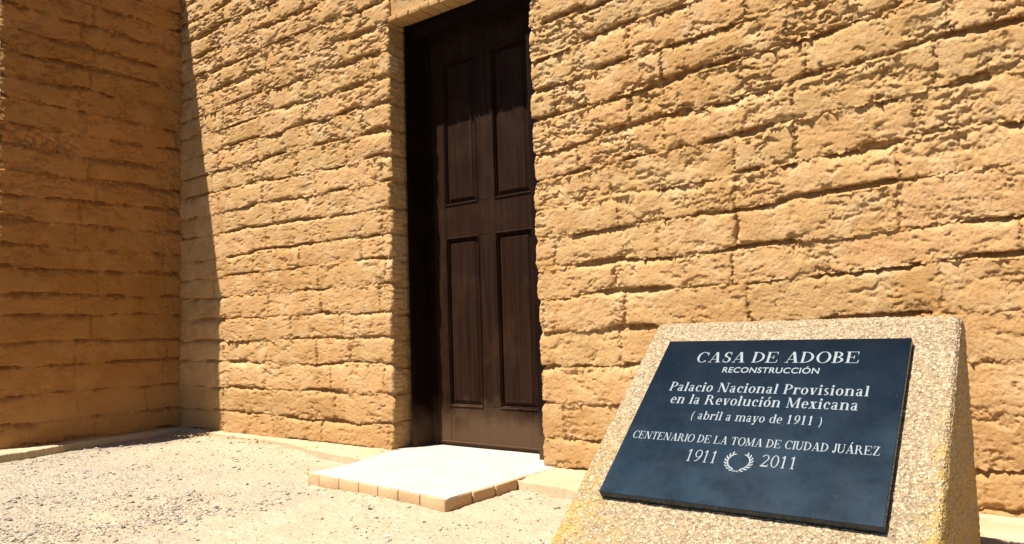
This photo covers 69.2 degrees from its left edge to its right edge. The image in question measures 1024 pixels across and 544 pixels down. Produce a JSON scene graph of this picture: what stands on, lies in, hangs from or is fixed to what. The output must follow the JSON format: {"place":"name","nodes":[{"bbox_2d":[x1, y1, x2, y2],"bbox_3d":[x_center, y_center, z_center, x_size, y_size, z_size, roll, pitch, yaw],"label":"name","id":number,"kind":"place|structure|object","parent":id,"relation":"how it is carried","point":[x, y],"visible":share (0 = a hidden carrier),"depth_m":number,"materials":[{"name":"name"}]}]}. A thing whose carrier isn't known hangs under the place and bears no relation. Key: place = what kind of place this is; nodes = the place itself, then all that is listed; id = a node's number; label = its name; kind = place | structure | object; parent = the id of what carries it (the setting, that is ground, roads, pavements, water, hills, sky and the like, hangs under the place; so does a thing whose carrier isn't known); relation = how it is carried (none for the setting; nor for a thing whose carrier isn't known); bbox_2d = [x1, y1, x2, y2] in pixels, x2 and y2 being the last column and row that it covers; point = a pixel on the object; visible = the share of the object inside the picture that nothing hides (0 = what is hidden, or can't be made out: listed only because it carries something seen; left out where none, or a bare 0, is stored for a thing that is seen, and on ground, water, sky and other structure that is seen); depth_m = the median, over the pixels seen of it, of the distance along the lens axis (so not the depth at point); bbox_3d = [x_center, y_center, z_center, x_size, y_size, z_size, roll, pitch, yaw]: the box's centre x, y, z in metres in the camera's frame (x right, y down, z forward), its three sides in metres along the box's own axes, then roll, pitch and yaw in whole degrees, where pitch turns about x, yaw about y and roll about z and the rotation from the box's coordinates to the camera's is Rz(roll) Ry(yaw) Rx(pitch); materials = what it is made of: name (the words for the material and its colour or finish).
{"place":"outdoors","nodes":[
{"label":"outdoors","id":0,"kind":"place"},
{"bbox_2d":[0,431,571,543],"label":"ground","id":1,"kind":"structure","parent":0,"point":[277,531],"depth_m":2.72,"materials":[{"name":"beige gravel"}]},
{"bbox_2d":[0,426,185,462],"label":"footing","id":2,"kind":"object","parent":1,"relation":"on","point":[18,453],"visible":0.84,"depth_m":4.25,"materials":[{"name":"paint"}]},
{"bbox_2d":[308,444,553,511],"bbox_3d":[-0.300,0.857,3.222,0.971,0.065,0.994,-5,-5,37],"label":"doorstep","id":3,"kind":"object","parent":1,"relation":"on","point":[442,478],"visible":0.98,"depth_m":2.99,"materials":[{"name":"brick"}]},
{"bbox_2d":[0,0,1023,517],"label":"adobe house","id":4,"kind":"structure","parent":1,"relation":"on","point":[530,226],"depth_m":3.69,"materials":[{"name":"brick"}]},
{"bbox_2d":[430,13,538,453],"bbox_3d":[-0.111,-0.181,3.666,0.716,2.094,0.051,-5,-5,37],"label":"door","id":5,"kind":"structure","parent":4,"relation":"in","point":[486,338],"depth_m":3.66,"materials":[{"name":"brown wood"}]},
{"bbox_2d":[179,427,1023,543],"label":"footing","id":6,"kind":"object","parent":1,"relation":"on","point":[994,529],"visible":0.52,"depth_m":2.89,"materials":[{"name":"paint"}]},
{"bbox_2d":[551,315,980,543],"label":"plaque plinth","id":7,"kind":"structure","parent":1,"relation":"on","point":[855,430],"depth_m":1.64,"materials":[{"name":"stone"}]},
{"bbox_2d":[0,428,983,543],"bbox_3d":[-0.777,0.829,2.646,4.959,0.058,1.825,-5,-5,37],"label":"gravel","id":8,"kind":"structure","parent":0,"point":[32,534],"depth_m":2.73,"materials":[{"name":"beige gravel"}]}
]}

